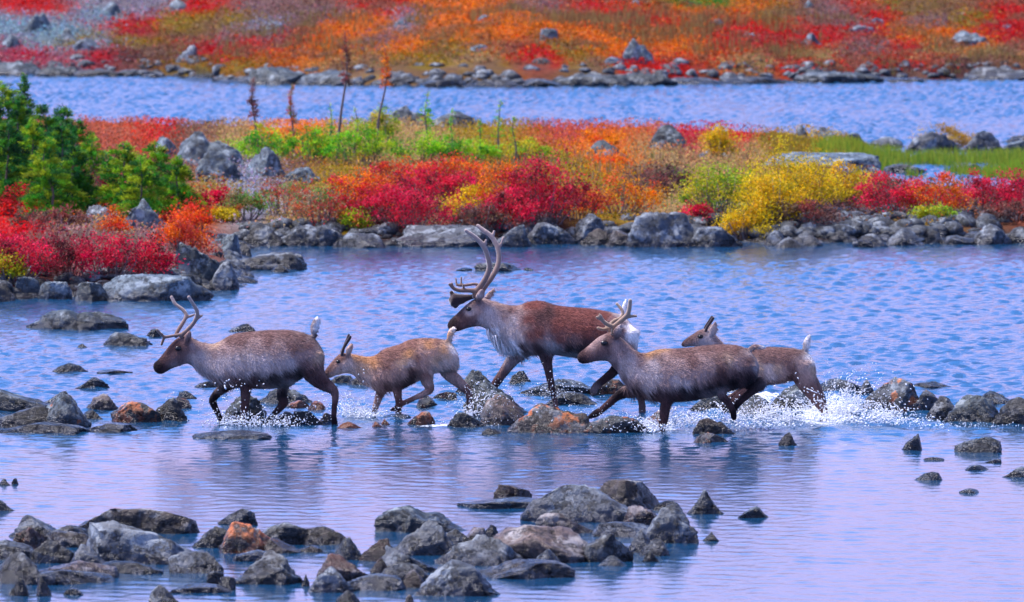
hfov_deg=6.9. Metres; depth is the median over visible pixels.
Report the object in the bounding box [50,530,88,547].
boulder
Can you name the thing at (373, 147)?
green bush
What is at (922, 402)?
boulder
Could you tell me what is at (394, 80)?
boulder
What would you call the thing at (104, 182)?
shrub
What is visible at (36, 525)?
boulder
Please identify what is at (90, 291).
rock
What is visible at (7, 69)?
boulder
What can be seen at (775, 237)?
rock
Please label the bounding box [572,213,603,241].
boulder
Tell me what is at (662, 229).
boulder
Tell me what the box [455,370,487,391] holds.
boulder
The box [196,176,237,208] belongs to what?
shrub
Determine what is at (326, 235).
boulder
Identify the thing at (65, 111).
spruce
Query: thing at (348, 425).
rock
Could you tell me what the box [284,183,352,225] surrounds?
shrub
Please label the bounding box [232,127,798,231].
heath grass
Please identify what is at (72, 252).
shrub
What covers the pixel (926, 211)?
shrub
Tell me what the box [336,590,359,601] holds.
rock
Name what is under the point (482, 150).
green bush
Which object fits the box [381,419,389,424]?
rock
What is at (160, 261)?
shrub
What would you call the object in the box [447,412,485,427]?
boulder
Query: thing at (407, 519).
boulder
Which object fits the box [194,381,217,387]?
rock
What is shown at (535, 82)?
boulder
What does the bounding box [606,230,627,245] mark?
boulder
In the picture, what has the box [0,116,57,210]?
spruce
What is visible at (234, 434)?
boulder
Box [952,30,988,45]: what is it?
boulder
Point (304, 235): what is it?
boulder
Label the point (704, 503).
boulder
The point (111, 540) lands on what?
boulder
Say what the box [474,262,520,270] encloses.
boulder
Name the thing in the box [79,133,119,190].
spruce
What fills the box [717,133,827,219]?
willow
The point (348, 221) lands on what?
shrub
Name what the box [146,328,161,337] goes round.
rock
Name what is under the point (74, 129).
spruce
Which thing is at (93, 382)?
rock
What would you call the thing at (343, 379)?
rock
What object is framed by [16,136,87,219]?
spruce
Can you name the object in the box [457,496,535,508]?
boulder
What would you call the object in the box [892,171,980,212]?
shrub
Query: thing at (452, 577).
boulder
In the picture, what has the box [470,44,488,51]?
rock
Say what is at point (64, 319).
boulder
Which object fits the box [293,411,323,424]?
rock
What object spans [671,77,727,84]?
boulder
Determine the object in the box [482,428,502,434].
rock
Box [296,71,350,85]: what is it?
boulder
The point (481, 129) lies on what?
sapling
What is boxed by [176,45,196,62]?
rock
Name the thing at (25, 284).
rock
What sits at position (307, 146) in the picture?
green bush
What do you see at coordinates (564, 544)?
boulder
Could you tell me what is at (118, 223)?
shrub
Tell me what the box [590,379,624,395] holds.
boulder
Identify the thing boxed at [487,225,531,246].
boulder
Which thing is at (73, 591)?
rock
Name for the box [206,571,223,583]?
rock
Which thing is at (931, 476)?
rock
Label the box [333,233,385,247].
boulder
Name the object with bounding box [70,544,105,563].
boulder
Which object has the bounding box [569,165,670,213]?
shrub
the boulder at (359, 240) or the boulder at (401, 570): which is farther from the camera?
the boulder at (359, 240)
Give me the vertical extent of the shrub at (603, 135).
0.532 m
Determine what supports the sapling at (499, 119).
on the ground at (544, 72)
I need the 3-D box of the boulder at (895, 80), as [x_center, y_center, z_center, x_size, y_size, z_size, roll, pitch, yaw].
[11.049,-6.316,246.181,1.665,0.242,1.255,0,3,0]
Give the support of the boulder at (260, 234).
on the ground at (544, 72)
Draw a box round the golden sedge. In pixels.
[759,131,900,183]
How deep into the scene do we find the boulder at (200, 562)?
72.36 m
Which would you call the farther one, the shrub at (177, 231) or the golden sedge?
the golden sedge
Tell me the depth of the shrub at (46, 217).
133.12 m
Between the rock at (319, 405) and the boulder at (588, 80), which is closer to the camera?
the rock at (319, 405)
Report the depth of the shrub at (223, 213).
138.03 m
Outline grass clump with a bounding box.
[908,121,975,148]
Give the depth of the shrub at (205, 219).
135.77 m
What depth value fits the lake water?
96.68 m
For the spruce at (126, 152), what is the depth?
138.03 m
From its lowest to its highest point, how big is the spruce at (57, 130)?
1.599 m
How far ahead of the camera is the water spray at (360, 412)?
93.21 m
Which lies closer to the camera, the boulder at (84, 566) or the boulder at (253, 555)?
the boulder at (84, 566)
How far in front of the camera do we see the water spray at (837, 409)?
92.50 m
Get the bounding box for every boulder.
[0,62,40,76]
[0,389,49,411]
[0,405,48,427]
[0,421,89,434]
[0,540,33,559]
[0,551,40,584]
[9,515,55,536]
[13,527,47,548]
[26,309,128,329]
[29,538,73,563]
[34,570,114,584]
[35,67,78,76]
[39,560,118,577]
[45,391,76,402]
[46,392,91,426]
[46,525,88,537]
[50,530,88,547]
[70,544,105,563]
[72,70,117,76]
[78,508,199,533]
[85,205,115,224]
[86,520,193,564]
[87,422,136,432]
[102,332,152,345]
[103,274,213,301]
[103,560,163,573]
[110,401,161,422]
[117,69,149,75]
[123,199,168,229]
[148,585,178,601]
[156,397,188,420]
[168,550,223,573]
[170,583,232,592]
[174,242,219,281]
[177,131,243,166]
[192,430,271,439]
[192,526,227,547]
[195,151,247,181]
[210,76,248,83]
[211,233,239,253]
[217,508,257,524]
[219,521,269,553]
[221,396,267,422]
[233,550,265,561]
[235,550,302,584]
[240,252,307,269]
[244,147,285,177]
[244,222,286,245]
[248,67,305,84]
[260,389,311,403]
[261,522,308,544]
[264,538,300,553]
[281,225,318,245]
[283,167,321,182]
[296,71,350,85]
[302,526,345,544]
[308,566,356,592]
[316,225,342,245]
[316,553,367,581]
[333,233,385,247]
[348,573,406,590]
[359,538,392,561]
[374,505,464,532]
[381,545,437,572]
[381,562,429,581]
[385,105,432,125]
[387,75,418,85]
[393,519,453,555]
[396,224,492,247]
[414,559,499,595]
[416,80,468,87]
[429,111,485,128]
[434,534,522,565]
[446,529,469,544]
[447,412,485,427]
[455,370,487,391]
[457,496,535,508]
[459,79,517,87]
[463,379,528,414]
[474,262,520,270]
[479,559,575,578]
[480,394,523,425]
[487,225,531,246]
[493,525,588,562]
[507,403,589,432]
[519,379,590,395]
[520,78,565,86]
[520,484,627,522]
[528,222,578,244]
[535,513,592,533]
[545,391,596,405]
[559,74,636,86]
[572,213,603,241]
[578,228,608,244]
[582,533,633,561]
[583,415,656,433]
[586,140,624,155]
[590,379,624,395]
[591,522,648,537]
[599,479,658,508]
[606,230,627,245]
[623,505,656,525]
[626,74,678,85]
[626,212,695,246]
[645,502,698,543]
[649,125,690,150]
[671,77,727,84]
[686,490,724,514]
[689,396,728,411]
[692,226,742,246]
[692,418,734,433]
[718,76,785,83]
[737,395,778,416]
[765,152,881,178]
[771,384,814,409]
[776,236,806,247]
[792,72,884,82]
[821,378,860,391]
[862,377,918,411]
[869,136,904,147]
[883,164,924,173]
[884,78,923,82]
[886,228,924,245]
[907,132,960,152]
[913,390,937,410]
[925,396,953,420]
[944,395,998,421]
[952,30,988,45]
[954,437,1001,452]
[961,66,1023,80]
[963,131,1000,151]
[972,224,1012,244]
[982,391,1008,404]
[991,397,1023,424]
[1000,135,1023,142]
[1002,140,1023,149]
[1003,466,1023,477]
[1007,226,1023,243]
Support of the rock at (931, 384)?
in the lake water
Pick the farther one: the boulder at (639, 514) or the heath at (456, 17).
the heath at (456, 17)
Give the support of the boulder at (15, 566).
in the lake water
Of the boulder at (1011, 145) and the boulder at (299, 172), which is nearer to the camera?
the boulder at (299, 172)
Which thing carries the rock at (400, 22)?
on the ground at (544, 72)
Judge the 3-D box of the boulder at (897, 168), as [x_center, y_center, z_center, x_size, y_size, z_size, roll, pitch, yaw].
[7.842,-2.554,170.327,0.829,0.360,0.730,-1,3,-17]
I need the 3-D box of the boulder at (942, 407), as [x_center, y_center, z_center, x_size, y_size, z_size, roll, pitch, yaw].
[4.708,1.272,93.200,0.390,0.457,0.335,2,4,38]
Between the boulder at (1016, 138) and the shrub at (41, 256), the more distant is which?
the boulder at (1016, 138)
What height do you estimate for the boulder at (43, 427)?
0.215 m
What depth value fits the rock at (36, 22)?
265.94 m
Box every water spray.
[158,379,325,428]
[294,369,436,419]
[432,363,655,431]
[624,397,756,433]
[709,372,857,430]
[760,359,1022,430]
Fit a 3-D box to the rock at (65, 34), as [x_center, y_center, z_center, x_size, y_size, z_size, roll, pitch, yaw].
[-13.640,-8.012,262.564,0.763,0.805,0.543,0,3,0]
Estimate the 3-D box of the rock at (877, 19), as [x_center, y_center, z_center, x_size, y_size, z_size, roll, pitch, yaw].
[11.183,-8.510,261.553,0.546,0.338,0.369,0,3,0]
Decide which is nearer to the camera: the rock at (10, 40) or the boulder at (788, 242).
the boulder at (788, 242)
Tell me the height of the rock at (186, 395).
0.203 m
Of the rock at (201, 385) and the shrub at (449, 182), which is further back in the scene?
the shrub at (449, 182)
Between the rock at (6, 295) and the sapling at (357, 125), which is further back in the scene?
the sapling at (357, 125)
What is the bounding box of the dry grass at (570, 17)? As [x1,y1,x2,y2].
[165,0,1023,74]
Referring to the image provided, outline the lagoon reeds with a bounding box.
[810,133,1023,176]
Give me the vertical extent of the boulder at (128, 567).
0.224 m
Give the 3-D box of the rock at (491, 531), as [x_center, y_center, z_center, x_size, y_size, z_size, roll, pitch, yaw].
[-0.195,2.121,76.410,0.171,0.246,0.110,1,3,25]
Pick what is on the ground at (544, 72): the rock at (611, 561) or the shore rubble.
the shore rubble
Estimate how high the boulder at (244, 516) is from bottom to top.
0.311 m
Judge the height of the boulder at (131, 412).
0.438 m
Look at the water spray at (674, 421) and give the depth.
91.37 m
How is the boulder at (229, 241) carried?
on the ground at (544, 72)
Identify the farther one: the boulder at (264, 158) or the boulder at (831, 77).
the boulder at (831, 77)
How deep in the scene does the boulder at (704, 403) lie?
94.46 m
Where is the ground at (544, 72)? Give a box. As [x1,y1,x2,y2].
[0,0,1023,286]
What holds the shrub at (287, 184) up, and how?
on the ground at (544, 72)
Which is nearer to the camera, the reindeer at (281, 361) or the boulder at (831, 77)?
the reindeer at (281, 361)
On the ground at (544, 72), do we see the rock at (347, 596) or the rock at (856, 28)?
the rock at (856, 28)
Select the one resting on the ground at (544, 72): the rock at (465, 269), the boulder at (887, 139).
the boulder at (887, 139)
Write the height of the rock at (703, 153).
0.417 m
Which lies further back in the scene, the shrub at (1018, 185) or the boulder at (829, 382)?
the shrub at (1018, 185)
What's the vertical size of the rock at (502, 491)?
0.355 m
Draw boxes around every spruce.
[0,80,28,157]
[0,92,48,196]
[0,98,14,158]
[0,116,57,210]
[0,119,48,211]
[10,100,75,191]
[12,71,41,136]
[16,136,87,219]
[17,120,92,208]
[40,103,81,150]
[46,141,100,217]
[58,118,119,187]
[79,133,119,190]
[80,141,151,217]
[94,148,127,206]
[111,154,168,216]
[117,141,194,210]
[151,154,210,216]
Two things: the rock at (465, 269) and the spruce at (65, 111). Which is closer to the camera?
the rock at (465, 269)
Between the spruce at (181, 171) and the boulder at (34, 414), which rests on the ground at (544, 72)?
the spruce at (181, 171)
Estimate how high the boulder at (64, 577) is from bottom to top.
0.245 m
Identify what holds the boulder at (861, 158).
on the ground at (544, 72)
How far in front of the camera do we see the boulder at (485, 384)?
93.82 m
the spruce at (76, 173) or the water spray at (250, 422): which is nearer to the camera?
the water spray at (250, 422)
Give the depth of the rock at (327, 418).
92.40 m
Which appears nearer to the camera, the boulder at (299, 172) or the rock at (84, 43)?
the boulder at (299, 172)
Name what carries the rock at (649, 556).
in the lake water
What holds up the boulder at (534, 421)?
in the lake water
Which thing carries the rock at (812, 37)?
on the ground at (544, 72)
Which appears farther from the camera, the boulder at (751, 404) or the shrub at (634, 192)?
the shrub at (634, 192)
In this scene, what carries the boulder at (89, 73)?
on the ground at (544, 72)
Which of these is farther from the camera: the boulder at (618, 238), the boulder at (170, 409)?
the boulder at (618, 238)
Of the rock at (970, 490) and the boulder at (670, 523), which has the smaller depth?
the boulder at (670, 523)
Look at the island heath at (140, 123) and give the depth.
162.95 m
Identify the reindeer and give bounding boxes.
[153,296,338,424]
[325,327,473,415]
[447,224,645,411]
[577,299,766,431]
[681,316,827,421]
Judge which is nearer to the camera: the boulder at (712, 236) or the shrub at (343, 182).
the boulder at (712, 236)
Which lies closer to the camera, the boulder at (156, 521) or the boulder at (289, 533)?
the boulder at (289, 533)
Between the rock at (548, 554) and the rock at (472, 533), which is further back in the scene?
the rock at (472, 533)
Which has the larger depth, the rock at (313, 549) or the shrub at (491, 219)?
the shrub at (491, 219)
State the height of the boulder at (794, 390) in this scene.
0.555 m
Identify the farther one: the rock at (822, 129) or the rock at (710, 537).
the rock at (822, 129)
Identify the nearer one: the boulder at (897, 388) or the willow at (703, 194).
the boulder at (897, 388)
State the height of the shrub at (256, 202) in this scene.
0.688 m
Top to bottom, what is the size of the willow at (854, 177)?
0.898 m
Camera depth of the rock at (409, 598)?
68.38 m
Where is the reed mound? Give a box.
[981,156,1023,181]
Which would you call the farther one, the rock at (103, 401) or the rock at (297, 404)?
the rock at (297, 404)
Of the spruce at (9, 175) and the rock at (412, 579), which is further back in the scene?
the spruce at (9, 175)
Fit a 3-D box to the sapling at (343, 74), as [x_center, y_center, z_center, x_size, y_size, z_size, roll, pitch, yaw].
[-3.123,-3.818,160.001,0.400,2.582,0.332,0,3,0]
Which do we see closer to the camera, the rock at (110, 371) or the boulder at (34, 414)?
the boulder at (34, 414)
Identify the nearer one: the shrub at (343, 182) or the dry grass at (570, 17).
the shrub at (343, 182)
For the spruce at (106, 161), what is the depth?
140.00 m
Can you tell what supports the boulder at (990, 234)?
on the ground at (544, 72)
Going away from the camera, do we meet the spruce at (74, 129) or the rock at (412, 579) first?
the rock at (412, 579)
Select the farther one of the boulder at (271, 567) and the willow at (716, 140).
the willow at (716, 140)
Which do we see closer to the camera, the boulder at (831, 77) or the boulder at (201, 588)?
the boulder at (201, 588)
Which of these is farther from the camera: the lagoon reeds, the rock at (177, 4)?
the rock at (177, 4)
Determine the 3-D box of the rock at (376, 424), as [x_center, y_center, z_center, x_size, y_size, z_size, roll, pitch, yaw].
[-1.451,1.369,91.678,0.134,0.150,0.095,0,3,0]
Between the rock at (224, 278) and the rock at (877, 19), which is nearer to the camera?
the rock at (224, 278)
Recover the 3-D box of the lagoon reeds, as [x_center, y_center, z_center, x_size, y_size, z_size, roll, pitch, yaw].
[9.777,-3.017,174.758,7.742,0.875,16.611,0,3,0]
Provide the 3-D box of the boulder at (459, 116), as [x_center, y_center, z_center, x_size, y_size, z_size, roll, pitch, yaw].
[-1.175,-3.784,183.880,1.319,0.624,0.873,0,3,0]
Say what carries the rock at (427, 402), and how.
in the lake water
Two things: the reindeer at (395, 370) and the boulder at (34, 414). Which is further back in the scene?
the reindeer at (395, 370)
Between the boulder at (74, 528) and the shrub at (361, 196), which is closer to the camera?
the boulder at (74, 528)
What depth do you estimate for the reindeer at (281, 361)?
92.00 m
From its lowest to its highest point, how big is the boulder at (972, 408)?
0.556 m
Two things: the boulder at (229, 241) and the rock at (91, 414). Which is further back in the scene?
the boulder at (229, 241)
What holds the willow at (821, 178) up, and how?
on the ground at (544, 72)
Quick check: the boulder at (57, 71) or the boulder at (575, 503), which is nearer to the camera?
the boulder at (575, 503)
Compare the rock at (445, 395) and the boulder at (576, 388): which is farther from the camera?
the boulder at (576, 388)
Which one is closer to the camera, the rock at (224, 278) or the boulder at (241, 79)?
the rock at (224, 278)
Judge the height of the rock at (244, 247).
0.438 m
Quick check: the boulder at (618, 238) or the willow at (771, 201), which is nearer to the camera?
the boulder at (618, 238)
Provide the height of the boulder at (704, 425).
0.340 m
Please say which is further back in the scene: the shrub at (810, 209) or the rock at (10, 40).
the rock at (10, 40)
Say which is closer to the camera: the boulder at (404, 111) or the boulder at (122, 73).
the boulder at (404, 111)
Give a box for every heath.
[0,0,1023,76]
[0,114,1023,282]
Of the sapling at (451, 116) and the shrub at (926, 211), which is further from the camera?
the sapling at (451, 116)
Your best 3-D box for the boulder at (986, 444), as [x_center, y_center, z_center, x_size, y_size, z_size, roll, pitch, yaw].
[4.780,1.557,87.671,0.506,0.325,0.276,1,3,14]
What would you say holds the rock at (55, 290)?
on the ground at (544, 72)
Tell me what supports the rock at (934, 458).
in the lake water
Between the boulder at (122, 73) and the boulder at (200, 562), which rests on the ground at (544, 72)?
the boulder at (122, 73)
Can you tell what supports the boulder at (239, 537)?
in the lake water
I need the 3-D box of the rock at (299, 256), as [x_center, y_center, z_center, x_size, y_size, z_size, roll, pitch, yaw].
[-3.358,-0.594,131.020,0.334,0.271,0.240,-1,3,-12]
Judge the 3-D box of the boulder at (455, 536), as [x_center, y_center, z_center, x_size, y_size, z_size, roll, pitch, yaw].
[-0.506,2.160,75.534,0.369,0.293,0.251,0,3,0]
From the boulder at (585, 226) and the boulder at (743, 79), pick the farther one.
the boulder at (743, 79)
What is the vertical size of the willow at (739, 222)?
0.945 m
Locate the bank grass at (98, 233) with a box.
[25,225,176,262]
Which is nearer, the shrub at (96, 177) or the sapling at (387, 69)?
the shrub at (96, 177)
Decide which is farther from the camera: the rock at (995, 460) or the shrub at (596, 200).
the shrub at (596, 200)
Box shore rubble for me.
[0,54,1023,299]
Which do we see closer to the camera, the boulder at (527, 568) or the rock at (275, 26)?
the boulder at (527, 568)
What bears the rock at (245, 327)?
on the lake water
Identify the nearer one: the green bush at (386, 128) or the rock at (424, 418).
the rock at (424, 418)
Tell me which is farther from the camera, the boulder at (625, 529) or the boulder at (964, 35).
the boulder at (964, 35)
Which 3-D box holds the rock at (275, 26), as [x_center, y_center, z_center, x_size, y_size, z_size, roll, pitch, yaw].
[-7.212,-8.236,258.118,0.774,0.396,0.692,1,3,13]
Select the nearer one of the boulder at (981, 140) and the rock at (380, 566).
the rock at (380, 566)
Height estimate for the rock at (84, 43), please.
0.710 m
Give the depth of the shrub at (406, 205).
137.26 m
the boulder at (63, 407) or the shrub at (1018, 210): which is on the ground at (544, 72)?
the shrub at (1018, 210)
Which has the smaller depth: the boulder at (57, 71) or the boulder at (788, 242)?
the boulder at (788, 242)
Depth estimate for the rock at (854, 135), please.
182.19 m
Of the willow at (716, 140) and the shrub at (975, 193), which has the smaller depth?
the shrub at (975, 193)
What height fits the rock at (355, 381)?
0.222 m
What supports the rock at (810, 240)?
in the lake water
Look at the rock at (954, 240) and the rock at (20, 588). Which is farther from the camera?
the rock at (954, 240)
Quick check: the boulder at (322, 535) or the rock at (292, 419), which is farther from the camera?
the rock at (292, 419)
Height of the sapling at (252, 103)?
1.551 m
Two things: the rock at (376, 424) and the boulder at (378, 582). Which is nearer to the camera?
the boulder at (378, 582)
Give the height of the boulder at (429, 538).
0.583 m
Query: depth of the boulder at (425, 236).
136.41 m
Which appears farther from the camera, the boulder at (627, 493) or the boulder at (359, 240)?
the boulder at (359, 240)
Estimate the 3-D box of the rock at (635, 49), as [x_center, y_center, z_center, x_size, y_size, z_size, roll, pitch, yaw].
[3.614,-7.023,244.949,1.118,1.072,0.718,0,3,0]
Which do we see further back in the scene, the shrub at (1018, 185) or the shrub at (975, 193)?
the shrub at (975, 193)
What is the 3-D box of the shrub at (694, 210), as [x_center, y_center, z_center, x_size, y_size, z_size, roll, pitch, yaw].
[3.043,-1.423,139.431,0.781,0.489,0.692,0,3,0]
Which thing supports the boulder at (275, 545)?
in the lake water
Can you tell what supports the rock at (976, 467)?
in the lake water
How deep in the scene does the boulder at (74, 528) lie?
75.64 m
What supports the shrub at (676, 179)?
on the ground at (544, 72)
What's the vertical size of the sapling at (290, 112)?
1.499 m
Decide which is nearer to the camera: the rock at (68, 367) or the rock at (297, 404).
the rock at (297, 404)
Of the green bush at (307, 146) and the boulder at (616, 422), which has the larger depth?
the green bush at (307, 146)
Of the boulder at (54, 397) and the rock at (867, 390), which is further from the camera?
the rock at (867, 390)
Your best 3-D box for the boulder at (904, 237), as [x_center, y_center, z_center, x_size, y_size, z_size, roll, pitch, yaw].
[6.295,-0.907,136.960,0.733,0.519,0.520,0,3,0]
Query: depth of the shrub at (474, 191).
139.01 m
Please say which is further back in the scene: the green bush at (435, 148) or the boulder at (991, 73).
the boulder at (991, 73)
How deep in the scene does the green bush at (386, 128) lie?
168.99 m
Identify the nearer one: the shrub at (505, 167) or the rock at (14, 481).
the rock at (14, 481)
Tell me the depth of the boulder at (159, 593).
68.59 m
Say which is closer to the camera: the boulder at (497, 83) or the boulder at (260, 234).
the boulder at (260, 234)
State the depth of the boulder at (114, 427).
90.88 m
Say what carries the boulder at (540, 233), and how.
on the ground at (544, 72)
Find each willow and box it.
[662,155,776,216]
[693,120,744,158]
[711,189,782,240]
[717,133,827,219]
[742,164,819,223]
[762,142,851,208]
[812,159,881,207]
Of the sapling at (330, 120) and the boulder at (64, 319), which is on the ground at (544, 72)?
the sapling at (330, 120)
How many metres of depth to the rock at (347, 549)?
73.79 m
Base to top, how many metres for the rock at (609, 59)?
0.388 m
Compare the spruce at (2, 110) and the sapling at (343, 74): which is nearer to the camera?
the spruce at (2, 110)
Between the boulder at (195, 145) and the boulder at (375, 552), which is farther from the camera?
the boulder at (195, 145)
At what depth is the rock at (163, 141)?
162.36 m
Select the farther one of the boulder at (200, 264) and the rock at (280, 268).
the rock at (280, 268)
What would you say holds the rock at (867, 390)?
in the lake water
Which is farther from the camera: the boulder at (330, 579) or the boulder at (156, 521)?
the boulder at (156, 521)
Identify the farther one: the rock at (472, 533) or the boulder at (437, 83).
the boulder at (437, 83)
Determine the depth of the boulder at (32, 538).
74.98 m
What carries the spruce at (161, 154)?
on the ground at (544, 72)
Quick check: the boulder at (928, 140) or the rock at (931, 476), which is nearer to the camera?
the rock at (931, 476)
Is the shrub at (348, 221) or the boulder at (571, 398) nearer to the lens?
the boulder at (571, 398)
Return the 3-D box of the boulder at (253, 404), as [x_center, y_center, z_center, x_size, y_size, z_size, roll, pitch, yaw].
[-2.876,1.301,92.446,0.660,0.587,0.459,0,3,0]
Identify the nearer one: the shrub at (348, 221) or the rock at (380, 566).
the rock at (380, 566)
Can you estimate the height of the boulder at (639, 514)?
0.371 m
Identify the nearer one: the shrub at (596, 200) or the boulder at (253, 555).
the boulder at (253, 555)
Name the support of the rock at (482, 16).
on the ground at (544, 72)
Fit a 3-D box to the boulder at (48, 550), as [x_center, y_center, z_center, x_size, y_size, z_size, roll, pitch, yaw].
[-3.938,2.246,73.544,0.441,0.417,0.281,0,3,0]
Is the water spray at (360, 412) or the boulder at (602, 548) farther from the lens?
the water spray at (360, 412)
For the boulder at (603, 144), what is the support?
on the ground at (544, 72)
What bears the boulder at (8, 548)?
in the lake water
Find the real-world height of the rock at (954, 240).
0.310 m
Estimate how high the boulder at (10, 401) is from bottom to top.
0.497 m
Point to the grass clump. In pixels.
(962, 139)
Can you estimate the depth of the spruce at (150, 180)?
136.99 m
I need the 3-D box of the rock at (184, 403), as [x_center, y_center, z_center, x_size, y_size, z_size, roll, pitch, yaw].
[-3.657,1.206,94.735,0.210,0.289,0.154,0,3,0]
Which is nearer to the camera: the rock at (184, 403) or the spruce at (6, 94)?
the rock at (184, 403)
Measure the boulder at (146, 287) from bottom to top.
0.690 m
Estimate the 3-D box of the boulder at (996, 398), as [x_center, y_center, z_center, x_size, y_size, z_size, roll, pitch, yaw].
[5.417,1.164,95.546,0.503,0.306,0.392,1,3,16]
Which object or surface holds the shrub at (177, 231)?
on the ground at (544, 72)
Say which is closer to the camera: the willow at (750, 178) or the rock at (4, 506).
the rock at (4, 506)
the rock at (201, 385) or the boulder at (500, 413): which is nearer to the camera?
the boulder at (500, 413)
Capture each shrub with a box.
[0,179,45,215]
[0,230,64,280]
[0,247,43,283]
[4,200,100,231]
[30,223,108,280]
[48,154,110,209]
[73,230,153,274]
[90,172,121,206]
[93,203,135,235]
[121,229,185,274]
[146,209,221,256]
[167,192,219,229]
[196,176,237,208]
[207,205,241,221]
[209,184,273,220]
[243,169,325,216]
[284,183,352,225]
[311,162,403,220]
[328,179,413,223]
[336,206,373,230]
[341,183,469,229]
[355,153,450,197]
[377,164,485,211]
[413,146,501,198]
[427,182,493,217]
[443,200,528,232]
[454,185,546,229]
[463,152,548,219]
[493,139,600,225]
[539,180,623,220]
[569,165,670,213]
[581,124,626,145]
[585,153,632,168]
[618,170,681,197]
[640,164,698,191]
[677,200,717,220]
[773,196,852,226]
[838,165,930,213]
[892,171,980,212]
[906,201,961,218]
[943,168,1022,209]
[976,192,1023,221]
[986,163,1023,210]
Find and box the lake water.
[0,74,1023,601]
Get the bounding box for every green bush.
[216,121,301,161]
[265,119,342,162]
[318,116,412,164]
[355,103,408,144]
[382,125,464,162]
[433,135,510,163]
[488,136,573,163]
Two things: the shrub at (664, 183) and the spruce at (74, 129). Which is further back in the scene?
the shrub at (664, 183)
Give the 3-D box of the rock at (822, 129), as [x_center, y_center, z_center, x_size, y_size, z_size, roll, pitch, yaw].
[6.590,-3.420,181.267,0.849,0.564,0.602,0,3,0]
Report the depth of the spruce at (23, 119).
140.96 m
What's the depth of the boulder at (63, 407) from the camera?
91.45 m
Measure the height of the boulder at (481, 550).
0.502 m
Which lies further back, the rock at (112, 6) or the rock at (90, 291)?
the rock at (112, 6)
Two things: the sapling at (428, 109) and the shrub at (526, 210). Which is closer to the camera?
the shrub at (526, 210)
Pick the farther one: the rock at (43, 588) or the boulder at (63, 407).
the boulder at (63, 407)
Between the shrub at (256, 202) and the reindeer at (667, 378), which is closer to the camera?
the reindeer at (667, 378)
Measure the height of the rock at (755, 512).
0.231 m
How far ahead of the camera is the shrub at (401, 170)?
143.21 m
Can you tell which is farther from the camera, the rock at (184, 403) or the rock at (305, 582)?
the rock at (184, 403)
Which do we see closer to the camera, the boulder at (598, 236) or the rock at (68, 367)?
the rock at (68, 367)
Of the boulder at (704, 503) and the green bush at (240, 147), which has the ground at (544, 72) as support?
the green bush at (240, 147)
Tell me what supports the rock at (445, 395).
in the lake water
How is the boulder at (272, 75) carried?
on the ground at (544, 72)
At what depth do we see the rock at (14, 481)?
82.99 m
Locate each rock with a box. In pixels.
[0,33,20,49]
[0,282,14,301]
[0,478,9,484]
[0,500,14,510]
[8,578,28,595]
[11,478,17,483]
[15,276,39,293]
[24,12,52,32]
[36,576,51,595]
[38,281,71,299]
[52,363,87,372]
[56,28,75,42]
[63,588,82,594]
[73,38,100,50]
[75,282,108,301]
[75,377,109,388]
[84,410,102,418]
[86,393,117,409]
[97,369,132,373]
[98,1,119,15]
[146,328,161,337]
[154,136,177,156]
[169,0,187,10]
[175,397,191,408]
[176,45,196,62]
[178,391,196,398]
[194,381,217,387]
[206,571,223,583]
[209,261,239,290]
[219,576,235,589]
[229,324,254,331]
[240,242,251,256]
[265,22,286,28]
[270,264,289,272]
[271,411,299,424]
[287,400,308,408]
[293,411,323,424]
[294,254,303,260]
[300,545,323,552]
[301,575,309,586]
[308,401,325,409]
[319,413,330,421]
[331,375,352,382]
[334,537,361,559]
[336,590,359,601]
[337,422,361,427]
[347,378,361,384]
[370,558,387,572]
[372,421,382,426]
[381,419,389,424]
[384,413,410,417]
[393,20,406,26]
[403,570,423,587]
[405,595,413,601]
[407,411,434,425]
[417,396,436,407]
[432,391,456,399]
[456,267,471,270]
[466,527,485,539]
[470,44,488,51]
[477,15,492,22]
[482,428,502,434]
[485,525,497,536]
[493,484,531,497]
[508,370,530,383]
[536,549,561,562]
[540,28,557,39]
[597,556,625,565]
[604,57,624,63]
[622,38,654,63]
[629,530,649,552]
[638,539,669,555]
[642,550,658,561]
[647,410,669,424]
[653,500,681,510]
[694,432,727,442]
[699,151,727,158]
[702,532,718,540]
[738,506,767,517]
[763,230,784,245]
[778,432,796,445]
[794,125,807,137]
[803,33,821,44]
[803,235,822,245]
[804,0,813,7]
[808,127,835,139]
[847,133,863,143]
[849,25,873,33]
[852,234,888,247]
[856,380,873,394]
[868,18,883,23]
[902,434,921,450]
[914,381,950,387]
[914,472,942,479]
[922,230,943,243]
[923,457,943,460]
[942,235,974,244]
[959,488,978,492]
[965,465,987,469]
[985,458,1001,462]
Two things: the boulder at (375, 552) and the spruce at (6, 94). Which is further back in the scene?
the spruce at (6, 94)
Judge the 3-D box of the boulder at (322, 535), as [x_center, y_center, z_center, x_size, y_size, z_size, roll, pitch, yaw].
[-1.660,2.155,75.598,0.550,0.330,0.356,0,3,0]
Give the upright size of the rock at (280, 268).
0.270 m
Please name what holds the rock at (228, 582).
in the lake water
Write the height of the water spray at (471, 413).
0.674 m
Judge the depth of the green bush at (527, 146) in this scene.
161.70 m
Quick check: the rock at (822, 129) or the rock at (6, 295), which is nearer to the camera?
the rock at (6, 295)
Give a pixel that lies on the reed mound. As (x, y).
(991, 172)
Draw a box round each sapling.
[247,77,259,131]
[285,82,298,153]
[325,103,335,161]
[335,30,353,161]
[351,108,362,155]
[377,45,393,161]
[415,90,435,144]
[445,108,455,142]
[475,118,483,143]
[490,100,506,158]
[508,116,518,159]

